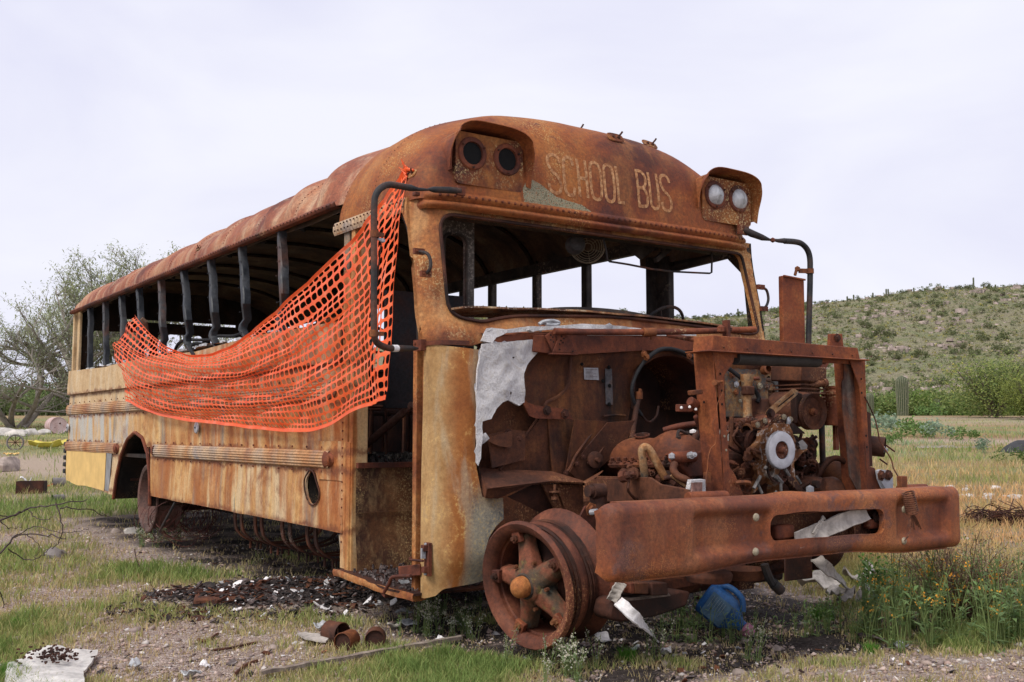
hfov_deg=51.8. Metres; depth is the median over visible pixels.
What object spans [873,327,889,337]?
hill shrub
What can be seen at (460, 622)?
leafy weed
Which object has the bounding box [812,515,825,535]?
fibreglass strip
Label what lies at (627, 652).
grass tuft
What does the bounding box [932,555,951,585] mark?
flowering weed
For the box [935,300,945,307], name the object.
hill shrub
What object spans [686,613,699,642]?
leafy weed
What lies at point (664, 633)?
flowering weed
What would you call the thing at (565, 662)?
flowering weed
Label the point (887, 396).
thicket bush
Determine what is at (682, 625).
leafy weed
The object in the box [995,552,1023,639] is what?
leafy weed
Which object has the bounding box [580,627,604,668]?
flowering weed
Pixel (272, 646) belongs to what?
rock
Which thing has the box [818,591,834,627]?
leafy weed
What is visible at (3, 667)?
grass tuft
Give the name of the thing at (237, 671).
stick
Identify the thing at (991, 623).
flowering weed
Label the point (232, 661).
charred crumbs
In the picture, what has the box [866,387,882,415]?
thicket bush
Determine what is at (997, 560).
leafy weed
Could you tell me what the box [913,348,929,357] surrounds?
hill shrub
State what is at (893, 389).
hill shrub
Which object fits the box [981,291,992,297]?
hill shrub
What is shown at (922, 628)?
leafy weed
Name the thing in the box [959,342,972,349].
hill shrub
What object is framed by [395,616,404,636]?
leafy weed
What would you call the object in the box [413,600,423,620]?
flowering weed
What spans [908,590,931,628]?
leafy weed
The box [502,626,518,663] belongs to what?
flowering weed
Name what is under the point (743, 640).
rock
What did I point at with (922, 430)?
field herb
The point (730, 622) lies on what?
leafy weed
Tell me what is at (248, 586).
rusty box
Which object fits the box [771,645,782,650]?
rock
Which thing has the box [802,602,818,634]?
leafy weed
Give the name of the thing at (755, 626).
leafy weed
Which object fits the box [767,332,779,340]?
hill shrub
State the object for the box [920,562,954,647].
flowering weed
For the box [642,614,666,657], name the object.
flowering weed
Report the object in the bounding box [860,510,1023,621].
flowering weeds
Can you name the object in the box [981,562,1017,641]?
leafy weed
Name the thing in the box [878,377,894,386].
hill shrub
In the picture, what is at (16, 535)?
bare branch
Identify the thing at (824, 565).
fibreglass strip
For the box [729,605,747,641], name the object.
leafy weed
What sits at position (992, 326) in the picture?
hill shrub
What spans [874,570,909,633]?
flowering weed
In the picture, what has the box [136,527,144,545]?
flowering weed
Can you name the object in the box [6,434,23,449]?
wheel
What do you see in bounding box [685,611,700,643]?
leafy weed
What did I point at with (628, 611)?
fibreglass strip
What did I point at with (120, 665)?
rock
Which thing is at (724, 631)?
leafy weed
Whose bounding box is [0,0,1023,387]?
sky
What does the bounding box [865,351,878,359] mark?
hill shrub
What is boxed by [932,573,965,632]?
flowering weed
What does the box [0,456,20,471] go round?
rock
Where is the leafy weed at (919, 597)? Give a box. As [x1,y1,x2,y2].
[907,565,932,627]
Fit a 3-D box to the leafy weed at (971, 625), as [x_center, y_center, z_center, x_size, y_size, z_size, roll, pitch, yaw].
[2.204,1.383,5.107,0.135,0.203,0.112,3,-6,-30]
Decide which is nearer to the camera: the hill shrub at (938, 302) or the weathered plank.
the weathered plank
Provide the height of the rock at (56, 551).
0.097 m
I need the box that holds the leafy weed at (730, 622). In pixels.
[723,608,745,642]
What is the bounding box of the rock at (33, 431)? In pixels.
[26,429,39,434]
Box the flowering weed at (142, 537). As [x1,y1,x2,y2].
[136,521,152,547]
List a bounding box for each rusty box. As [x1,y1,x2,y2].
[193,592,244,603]
[207,583,261,593]
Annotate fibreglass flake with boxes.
[797,570,839,588]
[825,584,850,594]
[836,585,855,603]
[842,566,875,580]
[855,583,869,601]
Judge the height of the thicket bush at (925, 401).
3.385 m
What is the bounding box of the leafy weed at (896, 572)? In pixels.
[885,553,905,600]
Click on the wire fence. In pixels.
(45, 413)
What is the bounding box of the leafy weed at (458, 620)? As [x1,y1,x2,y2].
[455,606,459,630]
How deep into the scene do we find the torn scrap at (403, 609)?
5.97 m
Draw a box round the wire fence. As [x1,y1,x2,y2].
[4,405,66,415]
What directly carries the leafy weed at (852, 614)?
on the ground at (34, 462)
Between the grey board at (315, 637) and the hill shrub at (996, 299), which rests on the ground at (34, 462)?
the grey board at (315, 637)
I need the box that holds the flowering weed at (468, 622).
[455,607,485,640]
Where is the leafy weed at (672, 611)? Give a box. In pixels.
[668,610,677,631]
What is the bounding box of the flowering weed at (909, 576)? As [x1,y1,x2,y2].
[899,559,917,610]
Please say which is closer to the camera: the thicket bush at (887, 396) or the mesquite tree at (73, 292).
the mesquite tree at (73, 292)
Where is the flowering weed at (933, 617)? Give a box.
[915,595,944,649]
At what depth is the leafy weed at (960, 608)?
5.14 m
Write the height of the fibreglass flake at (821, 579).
0.114 m
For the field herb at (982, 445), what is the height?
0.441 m
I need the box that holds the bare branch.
[0,497,116,607]
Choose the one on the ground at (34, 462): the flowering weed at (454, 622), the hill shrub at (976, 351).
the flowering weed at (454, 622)
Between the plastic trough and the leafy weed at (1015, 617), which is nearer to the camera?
the leafy weed at (1015, 617)
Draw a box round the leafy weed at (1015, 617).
[1009,599,1023,634]
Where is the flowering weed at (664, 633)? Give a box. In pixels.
[648,619,677,653]
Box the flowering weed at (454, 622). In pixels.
[447,613,455,635]
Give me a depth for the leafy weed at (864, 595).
5.36 m
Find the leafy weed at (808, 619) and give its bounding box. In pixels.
[802,605,812,630]
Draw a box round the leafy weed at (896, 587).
[880,566,908,620]
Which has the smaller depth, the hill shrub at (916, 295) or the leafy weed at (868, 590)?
the leafy weed at (868, 590)
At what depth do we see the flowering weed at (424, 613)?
5.39 m
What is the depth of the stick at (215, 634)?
5.27 m
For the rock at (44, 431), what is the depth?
37.31 m
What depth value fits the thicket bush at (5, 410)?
88.01 m
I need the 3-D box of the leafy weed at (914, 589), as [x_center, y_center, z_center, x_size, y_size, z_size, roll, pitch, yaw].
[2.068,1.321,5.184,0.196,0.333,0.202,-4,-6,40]
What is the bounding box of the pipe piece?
[338,602,357,608]
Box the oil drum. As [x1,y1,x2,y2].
[45,417,66,433]
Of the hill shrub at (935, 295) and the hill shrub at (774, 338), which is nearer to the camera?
the hill shrub at (774, 338)
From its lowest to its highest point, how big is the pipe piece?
0.047 m
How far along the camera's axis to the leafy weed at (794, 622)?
5.44 m
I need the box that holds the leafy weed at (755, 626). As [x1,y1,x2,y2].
[746,612,759,638]
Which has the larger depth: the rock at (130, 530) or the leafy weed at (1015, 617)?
the rock at (130, 530)
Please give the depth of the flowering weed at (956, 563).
6.02 m
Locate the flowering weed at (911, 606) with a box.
[904,595,914,622]
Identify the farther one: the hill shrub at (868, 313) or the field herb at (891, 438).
the hill shrub at (868, 313)
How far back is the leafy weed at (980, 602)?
5.45 m
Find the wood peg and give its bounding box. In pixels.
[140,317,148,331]
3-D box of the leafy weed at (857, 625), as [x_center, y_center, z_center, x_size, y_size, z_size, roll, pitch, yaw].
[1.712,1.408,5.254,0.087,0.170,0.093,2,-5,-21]
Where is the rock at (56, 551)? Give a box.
[45,547,66,558]
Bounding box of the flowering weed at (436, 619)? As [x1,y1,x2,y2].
[426,598,441,628]
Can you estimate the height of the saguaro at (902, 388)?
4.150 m
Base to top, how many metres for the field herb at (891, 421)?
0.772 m
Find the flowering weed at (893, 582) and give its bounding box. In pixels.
[883,553,906,631]
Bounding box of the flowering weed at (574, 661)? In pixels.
[557,646,591,679]
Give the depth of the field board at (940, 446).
27.89 m
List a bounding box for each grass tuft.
[0,657,27,674]
[612,644,639,661]
[807,600,835,620]
[861,639,880,653]
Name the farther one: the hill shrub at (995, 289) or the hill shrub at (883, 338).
the hill shrub at (995, 289)
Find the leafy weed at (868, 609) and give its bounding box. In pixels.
[862,573,897,635]
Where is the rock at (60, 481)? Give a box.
[47,477,65,486]
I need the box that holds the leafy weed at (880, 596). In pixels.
[872,572,895,639]
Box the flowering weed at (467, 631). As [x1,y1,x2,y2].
[465,604,476,638]
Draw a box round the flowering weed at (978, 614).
[954,550,1000,640]
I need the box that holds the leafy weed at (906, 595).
[894,564,916,626]
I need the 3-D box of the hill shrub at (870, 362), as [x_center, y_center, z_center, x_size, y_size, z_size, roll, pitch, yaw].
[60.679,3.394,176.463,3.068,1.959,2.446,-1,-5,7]
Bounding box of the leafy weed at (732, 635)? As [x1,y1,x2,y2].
[725,618,734,642]
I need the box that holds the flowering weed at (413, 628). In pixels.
[410,600,425,633]
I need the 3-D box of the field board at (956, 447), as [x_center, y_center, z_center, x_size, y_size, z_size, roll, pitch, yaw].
[11.466,2.759,27.415,2.003,0.040,0.100,0,-5,-3]
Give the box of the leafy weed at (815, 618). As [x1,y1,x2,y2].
[810,609,825,636]
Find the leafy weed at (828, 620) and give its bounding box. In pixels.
[818,592,840,634]
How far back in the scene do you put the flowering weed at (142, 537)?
9.27 m
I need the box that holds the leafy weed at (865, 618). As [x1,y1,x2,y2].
[854,580,877,638]
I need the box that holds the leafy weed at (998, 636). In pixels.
[988,597,1011,651]
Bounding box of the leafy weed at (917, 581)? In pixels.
[908,554,933,616]
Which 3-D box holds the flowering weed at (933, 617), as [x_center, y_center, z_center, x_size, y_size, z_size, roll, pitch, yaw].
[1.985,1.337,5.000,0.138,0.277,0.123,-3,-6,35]
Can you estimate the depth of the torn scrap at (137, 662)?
4.63 m
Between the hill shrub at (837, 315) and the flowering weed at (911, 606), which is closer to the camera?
the flowering weed at (911, 606)
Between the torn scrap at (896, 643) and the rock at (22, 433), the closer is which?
the torn scrap at (896, 643)
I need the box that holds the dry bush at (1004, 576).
[949,532,1023,603]
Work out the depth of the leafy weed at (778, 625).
5.26 m
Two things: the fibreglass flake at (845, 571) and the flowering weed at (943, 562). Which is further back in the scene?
the fibreglass flake at (845, 571)
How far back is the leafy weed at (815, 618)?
5.30 m
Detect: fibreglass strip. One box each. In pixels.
[607,582,626,602]
[614,598,658,642]
[794,509,870,538]
[811,555,847,588]
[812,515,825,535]
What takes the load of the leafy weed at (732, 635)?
on the ground at (34, 462)
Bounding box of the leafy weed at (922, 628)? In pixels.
[907,580,940,647]
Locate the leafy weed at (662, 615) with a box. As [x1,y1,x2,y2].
[656,614,666,633]
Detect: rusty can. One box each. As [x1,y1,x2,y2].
[320,620,349,643]
[334,629,359,650]
[364,626,385,648]
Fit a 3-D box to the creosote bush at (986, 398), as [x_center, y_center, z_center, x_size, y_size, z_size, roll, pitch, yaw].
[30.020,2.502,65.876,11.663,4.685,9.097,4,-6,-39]
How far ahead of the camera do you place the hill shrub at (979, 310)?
238.04 m
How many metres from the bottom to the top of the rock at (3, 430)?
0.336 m
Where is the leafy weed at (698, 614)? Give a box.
[694,593,705,629]
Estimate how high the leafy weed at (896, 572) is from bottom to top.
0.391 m
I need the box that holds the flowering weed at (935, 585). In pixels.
[921,551,946,631]
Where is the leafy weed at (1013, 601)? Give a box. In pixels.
[1000,581,1016,631]
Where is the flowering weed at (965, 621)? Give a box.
[952,565,968,623]
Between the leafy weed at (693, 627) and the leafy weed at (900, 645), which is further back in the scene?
the leafy weed at (693, 627)
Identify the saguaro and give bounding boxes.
[866,393,873,415]
[895,375,908,415]
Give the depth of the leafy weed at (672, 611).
5.53 m
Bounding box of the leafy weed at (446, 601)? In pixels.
[441,593,449,609]
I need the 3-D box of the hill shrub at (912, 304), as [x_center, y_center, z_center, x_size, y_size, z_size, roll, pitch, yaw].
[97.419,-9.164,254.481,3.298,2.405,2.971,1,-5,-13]
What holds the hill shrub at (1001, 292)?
on the hill
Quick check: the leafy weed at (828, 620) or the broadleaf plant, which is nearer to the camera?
the leafy weed at (828, 620)
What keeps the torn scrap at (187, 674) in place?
on the ground at (34, 462)
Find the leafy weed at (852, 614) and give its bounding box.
[843,599,860,629]
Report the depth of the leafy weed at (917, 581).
6.07 m
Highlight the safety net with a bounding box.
[113,159,413,431]
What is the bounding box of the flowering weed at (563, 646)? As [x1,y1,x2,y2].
[554,627,576,676]
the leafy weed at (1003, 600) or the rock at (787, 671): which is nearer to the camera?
the rock at (787, 671)
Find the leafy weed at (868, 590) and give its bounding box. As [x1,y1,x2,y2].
[856,570,876,620]
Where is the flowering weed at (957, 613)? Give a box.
[946,592,969,643]
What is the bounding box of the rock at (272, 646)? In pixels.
[269,644,278,648]
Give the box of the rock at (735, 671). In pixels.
[732,668,747,674]
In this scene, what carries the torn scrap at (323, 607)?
on the ground at (34, 462)
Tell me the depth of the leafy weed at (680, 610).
5.64 m
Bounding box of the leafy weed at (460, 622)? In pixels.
[456,608,469,634]
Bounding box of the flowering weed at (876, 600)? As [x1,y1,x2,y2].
[867,583,882,625]
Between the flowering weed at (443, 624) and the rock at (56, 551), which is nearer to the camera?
the flowering weed at (443, 624)
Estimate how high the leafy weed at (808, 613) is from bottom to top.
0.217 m
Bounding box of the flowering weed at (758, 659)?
[752,612,771,662]
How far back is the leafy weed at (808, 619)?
5.48 m
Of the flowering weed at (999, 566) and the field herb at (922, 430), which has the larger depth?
the field herb at (922, 430)
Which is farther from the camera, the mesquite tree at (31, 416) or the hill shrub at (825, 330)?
the hill shrub at (825, 330)
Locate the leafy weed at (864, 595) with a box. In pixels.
[850,572,873,632]
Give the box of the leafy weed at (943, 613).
[927,589,953,632]
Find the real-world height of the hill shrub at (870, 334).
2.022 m
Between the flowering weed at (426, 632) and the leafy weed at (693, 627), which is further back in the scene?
the flowering weed at (426, 632)
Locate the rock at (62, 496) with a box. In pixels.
[50,494,65,501]
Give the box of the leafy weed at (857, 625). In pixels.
[849,610,864,640]
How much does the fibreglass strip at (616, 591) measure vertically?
0.106 m
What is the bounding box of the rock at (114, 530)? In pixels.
[111,528,120,533]
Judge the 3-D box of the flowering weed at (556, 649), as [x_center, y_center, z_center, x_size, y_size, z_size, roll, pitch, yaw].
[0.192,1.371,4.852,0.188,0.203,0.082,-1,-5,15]
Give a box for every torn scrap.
[128,657,141,667]
[181,669,200,676]
[199,659,209,666]
[313,620,325,628]
[320,605,330,609]
[387,621,401,628]
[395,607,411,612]
[595,631,610,642]
[660,646,671,654]
[855,632,884,639]
[893,641,908,648]
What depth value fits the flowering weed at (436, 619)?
5.55 m
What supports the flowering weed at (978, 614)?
on the ground at (34, 462)
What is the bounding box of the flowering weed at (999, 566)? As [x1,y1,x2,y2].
[985,555,1005,606]
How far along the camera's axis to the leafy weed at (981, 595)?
5.64 m
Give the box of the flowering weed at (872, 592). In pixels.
[857,574,881,622]
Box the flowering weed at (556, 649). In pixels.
[542,618,569,658]
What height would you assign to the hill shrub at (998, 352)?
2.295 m
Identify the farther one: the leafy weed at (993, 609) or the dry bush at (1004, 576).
the dry bush at (1004, 576)
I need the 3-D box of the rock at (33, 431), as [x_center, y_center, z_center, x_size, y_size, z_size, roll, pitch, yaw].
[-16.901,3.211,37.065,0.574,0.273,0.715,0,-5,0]
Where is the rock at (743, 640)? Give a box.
[739,638,750,642]
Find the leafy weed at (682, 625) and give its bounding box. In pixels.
[676,594,689,628]
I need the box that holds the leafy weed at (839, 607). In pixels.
[832,593,845,631]
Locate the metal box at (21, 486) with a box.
[15,481,46,493]
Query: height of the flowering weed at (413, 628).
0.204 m
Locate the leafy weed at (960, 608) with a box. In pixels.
[932,577,972,645]
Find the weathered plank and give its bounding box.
[261,635,461,674]
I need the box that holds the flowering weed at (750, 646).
[739,612,759,660]
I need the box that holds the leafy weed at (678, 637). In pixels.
[664,607,688,640]
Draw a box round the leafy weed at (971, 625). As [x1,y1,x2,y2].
[953,609,975,639]
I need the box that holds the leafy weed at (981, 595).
[955,563,1000,620]
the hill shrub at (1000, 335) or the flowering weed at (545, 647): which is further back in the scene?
the hill shrub at (1000, 335)
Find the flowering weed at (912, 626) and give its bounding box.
[905,589,918,629]
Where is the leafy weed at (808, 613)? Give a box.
[794,599,817,636]
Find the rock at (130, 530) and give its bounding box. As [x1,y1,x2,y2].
[124,526,137,533]
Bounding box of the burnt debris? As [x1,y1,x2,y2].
[105,573,486,623]
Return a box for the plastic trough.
[28,439,66,447]
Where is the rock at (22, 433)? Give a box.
[4,429,29,436]
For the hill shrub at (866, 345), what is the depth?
196.21 m
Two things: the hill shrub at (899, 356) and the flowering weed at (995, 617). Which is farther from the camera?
the hill shrub at (899, 356)
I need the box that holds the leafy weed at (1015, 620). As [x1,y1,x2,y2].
[1006,574,1023,641]
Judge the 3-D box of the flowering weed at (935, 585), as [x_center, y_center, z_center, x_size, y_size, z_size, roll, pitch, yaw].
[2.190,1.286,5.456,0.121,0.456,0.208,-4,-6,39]
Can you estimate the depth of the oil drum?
38.55 m
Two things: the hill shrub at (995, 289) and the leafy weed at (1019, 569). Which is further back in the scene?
the hill shrub at (995, 289)
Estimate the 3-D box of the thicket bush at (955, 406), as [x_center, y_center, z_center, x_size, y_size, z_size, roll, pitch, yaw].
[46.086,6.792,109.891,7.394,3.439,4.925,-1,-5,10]
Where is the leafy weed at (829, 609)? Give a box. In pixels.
[822,596,833,627]
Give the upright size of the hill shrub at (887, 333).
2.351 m
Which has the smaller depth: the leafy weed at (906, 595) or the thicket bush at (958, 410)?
the leafy weed at (906, 595)
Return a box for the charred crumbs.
[97,549,954,681]
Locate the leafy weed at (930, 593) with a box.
[917,568,955,631]
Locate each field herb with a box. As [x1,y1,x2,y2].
[871,409,900,432]
[879,413,908,429]
[885,429,905,443]
[892,415,930,435]
[910,420,935,437]
[915,400,947,415]
[919,416,955,437]
[947,425,980,440]
[974,434,993,451]
[989,447,1023,461]
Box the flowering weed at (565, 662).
[558,640,575,676]
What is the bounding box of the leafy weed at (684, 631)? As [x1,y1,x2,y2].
[673,607,693,642]
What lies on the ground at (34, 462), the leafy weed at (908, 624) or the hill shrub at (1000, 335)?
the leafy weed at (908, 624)
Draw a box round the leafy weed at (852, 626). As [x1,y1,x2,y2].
[845,607,863,642]
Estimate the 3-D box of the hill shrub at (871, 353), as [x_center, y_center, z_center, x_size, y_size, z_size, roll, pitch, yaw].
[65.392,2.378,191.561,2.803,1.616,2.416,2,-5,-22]
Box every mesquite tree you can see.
[0,238,235,392]
[0,323,98,427]
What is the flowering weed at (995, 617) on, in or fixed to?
on the ground at (34, 462)
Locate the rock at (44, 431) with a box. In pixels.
[38,429,50,434]
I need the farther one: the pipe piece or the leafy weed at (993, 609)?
the pipe piece
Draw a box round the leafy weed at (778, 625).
[772,610,788,640]
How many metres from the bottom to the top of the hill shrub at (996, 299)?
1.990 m
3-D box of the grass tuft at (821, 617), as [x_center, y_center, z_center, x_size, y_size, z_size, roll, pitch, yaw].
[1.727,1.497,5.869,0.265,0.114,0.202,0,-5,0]
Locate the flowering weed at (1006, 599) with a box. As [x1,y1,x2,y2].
[996,580,1017,619]
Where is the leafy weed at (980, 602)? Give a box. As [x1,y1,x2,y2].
[966,581,997,630]
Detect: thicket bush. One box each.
[0,378,19,414]
[0,392,23,415]
[6,388,55,415]
[7,376,59,415]
[7,390,42,415]
[15,390,61,415]
[30,379,69,415]
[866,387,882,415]
[874,390,928,415]
[874,396,911,415]
[888,388,949,415]
[911,386,961,415]
[939,396,977,415]
[942,391,965,415]
[942,395,1012,415]
[955,391,1002,415]
[971,403,1012,415]
[1003,399,1023,415]
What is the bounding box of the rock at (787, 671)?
[779,667,789,674]
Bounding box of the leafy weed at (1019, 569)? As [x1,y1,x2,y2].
[1011,552,1023,610]
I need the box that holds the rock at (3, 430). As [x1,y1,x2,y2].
[0,427,11,435]
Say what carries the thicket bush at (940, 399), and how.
on the ground at (34, 462)
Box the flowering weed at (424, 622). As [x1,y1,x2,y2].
[418,598,435,632]
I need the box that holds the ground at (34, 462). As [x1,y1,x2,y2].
[0,416,1023,681]
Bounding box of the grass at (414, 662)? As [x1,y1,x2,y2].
[0,418,1023,681]
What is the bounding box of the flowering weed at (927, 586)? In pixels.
[917,559,940,625]
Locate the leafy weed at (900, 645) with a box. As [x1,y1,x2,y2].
[888,591,922,653]
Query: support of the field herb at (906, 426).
on the ground at (34, 462)
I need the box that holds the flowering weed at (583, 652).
[563,643,586,678]
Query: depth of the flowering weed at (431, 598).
5.86 m
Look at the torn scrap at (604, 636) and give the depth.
5.22 m
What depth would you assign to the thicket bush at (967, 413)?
107.71 m
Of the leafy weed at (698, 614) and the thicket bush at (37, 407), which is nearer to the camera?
the leafy weed at (698, 614)
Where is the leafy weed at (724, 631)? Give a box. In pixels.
[719,620,729,641]
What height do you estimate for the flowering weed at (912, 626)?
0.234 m
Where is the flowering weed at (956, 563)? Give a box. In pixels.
[953,550,965,605]
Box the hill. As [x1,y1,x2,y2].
[23,286,1023,415]
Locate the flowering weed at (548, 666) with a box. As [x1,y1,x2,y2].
[540,647,554,681]
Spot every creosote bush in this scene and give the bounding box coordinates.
[896,346,1023,417]
[985,371,1023,418]
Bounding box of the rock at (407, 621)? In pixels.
[401,618,416,625]
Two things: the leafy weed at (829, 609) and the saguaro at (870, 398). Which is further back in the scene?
the saguaro at (870, 398)
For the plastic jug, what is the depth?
5.31 m
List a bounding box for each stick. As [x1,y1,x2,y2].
[178,605,205,609]
[197,632,218,641]
[213,641,257,650]
[214,591,233,603]
[233,659,257,674]
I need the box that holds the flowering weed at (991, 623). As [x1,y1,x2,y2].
[988,612,997,643]
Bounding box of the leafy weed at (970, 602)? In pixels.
[965,582,990,630]
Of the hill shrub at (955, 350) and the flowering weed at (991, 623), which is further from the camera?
the hill shrub at (955, 350)
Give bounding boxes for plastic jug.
[695,584,755,637]
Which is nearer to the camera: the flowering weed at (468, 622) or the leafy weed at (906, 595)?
the flowering weed at (468, 622)
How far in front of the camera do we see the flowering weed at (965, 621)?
5.59 m
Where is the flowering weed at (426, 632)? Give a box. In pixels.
[423,608,433,635]
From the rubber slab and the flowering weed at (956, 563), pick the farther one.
the rubber slab
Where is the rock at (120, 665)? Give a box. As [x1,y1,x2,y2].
[116,663,127,668]
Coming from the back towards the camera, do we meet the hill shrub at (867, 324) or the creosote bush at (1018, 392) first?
the hill shrub at (867, 324)
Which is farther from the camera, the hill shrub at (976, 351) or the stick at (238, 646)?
the hill shrub at (976, 351)
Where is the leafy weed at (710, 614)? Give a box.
[699,602,719,644]
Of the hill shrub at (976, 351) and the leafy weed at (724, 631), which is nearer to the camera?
the leafy weed at (724, 631)
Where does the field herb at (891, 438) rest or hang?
on the ground at (34, 462)
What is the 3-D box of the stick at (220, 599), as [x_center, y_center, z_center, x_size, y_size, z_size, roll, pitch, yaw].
[-1.720,1.542,6.458,0.038,0.021,0.734,0,-5,-3]
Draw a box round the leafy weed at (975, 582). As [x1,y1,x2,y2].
[967,568,1000,631]
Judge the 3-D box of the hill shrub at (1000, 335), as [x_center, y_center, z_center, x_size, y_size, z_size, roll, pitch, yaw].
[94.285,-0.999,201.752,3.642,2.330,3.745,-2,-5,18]
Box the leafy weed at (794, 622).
[789,604,798,634]
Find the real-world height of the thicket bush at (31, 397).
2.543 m
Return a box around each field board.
[917,445,953,446]
[918,446,991,447]
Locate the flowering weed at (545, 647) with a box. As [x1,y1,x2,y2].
[542,632,560,673]
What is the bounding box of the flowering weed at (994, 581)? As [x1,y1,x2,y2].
[985,565,1010,631]
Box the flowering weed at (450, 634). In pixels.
[447,615,455,636]
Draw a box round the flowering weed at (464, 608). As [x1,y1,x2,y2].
[449,594,471,629]
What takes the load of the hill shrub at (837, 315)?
on the hill
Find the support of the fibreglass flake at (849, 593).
on the ground at (34, 462)
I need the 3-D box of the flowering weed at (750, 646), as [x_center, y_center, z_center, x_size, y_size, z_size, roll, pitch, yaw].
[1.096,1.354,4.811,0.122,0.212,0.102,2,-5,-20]
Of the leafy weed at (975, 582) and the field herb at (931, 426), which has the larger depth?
the field herb at (931, 426)
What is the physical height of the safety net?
1.449 m
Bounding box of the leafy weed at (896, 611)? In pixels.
[869,584,909,649]
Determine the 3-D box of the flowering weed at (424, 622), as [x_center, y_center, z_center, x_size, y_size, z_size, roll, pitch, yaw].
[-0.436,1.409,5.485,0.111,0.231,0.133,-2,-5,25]
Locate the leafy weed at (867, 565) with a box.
[849,555,895,627]
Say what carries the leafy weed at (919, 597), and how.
on the ground at (34, 462)
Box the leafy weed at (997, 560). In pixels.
[966,542,1002,623]
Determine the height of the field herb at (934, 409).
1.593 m
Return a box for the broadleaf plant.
[853,553,901,594]
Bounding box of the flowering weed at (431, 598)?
[429,594,438,616]
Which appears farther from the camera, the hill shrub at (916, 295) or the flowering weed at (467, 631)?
the hill shrub at (916, 295)
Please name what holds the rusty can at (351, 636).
on the ground at (34, 462)
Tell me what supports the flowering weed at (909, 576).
on the ground at (34, 462)
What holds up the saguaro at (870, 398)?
on the ground at (34, 462)
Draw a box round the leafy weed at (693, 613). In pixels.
[687,598,705,626]
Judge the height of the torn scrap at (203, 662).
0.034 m
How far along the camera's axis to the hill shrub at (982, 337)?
202.32 m
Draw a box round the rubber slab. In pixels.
[1000,440,1023,452]
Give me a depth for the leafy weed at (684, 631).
5.20 m
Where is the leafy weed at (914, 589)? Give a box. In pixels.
[910,575,950,639]
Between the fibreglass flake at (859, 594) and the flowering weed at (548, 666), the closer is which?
the flowering weed at (548, 666)
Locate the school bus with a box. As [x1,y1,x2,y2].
[63,116,959,650]
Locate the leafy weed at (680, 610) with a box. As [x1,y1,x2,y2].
[677,606,689,625]
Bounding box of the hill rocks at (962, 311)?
[678,285,1023,395]
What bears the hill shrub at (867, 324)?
on the hill
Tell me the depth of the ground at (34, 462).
6.23 m
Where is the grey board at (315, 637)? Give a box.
[297,632,328,642]
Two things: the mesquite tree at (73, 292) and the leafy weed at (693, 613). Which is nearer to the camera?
the leafy weed at (693, 613)
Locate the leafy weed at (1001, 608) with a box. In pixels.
[990,585,1022,643]
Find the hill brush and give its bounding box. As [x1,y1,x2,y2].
[373,283,1023,415]
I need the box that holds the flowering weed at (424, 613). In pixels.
[421,595,447,636]
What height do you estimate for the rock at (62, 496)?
0.094 m
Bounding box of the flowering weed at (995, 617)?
[983,600,999,647]
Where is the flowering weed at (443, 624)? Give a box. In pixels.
[430,606,447,633]
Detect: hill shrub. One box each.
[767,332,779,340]
[817,327,829,333]
[830,312,843,317]
[860,321,872,328]
[861,330,874,337]
[862,340,876,349]
[863,350,878,355]
[865,309,876,316]
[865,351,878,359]
[865,356,883,365]
[869,303,882,308]
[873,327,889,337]
[874,296,887,301]
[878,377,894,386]
[879,327,896,336]
[880,335,893,341]
[885,385,911,394]
[887,350,901,359]
[908,298,920,306]
[913,291,926,297]
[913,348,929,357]
[917,374,946,387]
[925,297,936,304]
[929,291,940,297]
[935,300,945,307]
[936,308,949,315]
[943,327,958,334]
[947,345,963,353]
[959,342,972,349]
[968,345,981,354]
[972,306,985,313]
[976,331,989,340]
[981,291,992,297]
[983,322,996,327]
[987,296,998,302]
[988,286,999,291]
[991,344,1011,355]
[994,290,1006,295]
[995,330,1014,340]
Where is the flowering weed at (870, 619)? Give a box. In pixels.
[858,585,887,644]
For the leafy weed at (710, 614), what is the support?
on the ground at (34, 462)
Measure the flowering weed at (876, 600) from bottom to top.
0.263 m
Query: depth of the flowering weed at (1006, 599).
5.62 m
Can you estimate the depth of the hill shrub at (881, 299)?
276.62 m
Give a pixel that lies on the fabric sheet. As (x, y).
(66, 664)
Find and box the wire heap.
[960,498,1023,525]
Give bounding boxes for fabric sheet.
[5,642,97,681]
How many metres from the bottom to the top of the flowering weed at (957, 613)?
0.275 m
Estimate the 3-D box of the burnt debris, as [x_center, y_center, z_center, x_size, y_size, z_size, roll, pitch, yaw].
[-1.224,1.542,6.438,2.312,0.180,1.477,0,-5,0]
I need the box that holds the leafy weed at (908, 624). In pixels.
[895,564,923,642]
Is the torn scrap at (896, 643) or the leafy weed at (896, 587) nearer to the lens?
the torn scrap at (896, 643)
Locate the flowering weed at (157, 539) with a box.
[149,530,165,547]
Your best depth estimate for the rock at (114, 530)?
10.42 m
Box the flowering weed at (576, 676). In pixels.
[564,639,582,681]
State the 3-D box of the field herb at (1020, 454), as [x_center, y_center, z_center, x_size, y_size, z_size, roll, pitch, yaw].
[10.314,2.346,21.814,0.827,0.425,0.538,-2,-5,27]
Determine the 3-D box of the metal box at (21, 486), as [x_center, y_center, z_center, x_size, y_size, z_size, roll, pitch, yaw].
[-6.822,2.073,14.979,0.370,0.170,0.210,1,-5,-10]
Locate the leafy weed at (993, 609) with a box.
[964,579,1010,656]
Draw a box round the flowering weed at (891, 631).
[878,593,903,650]
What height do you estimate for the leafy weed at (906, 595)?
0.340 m

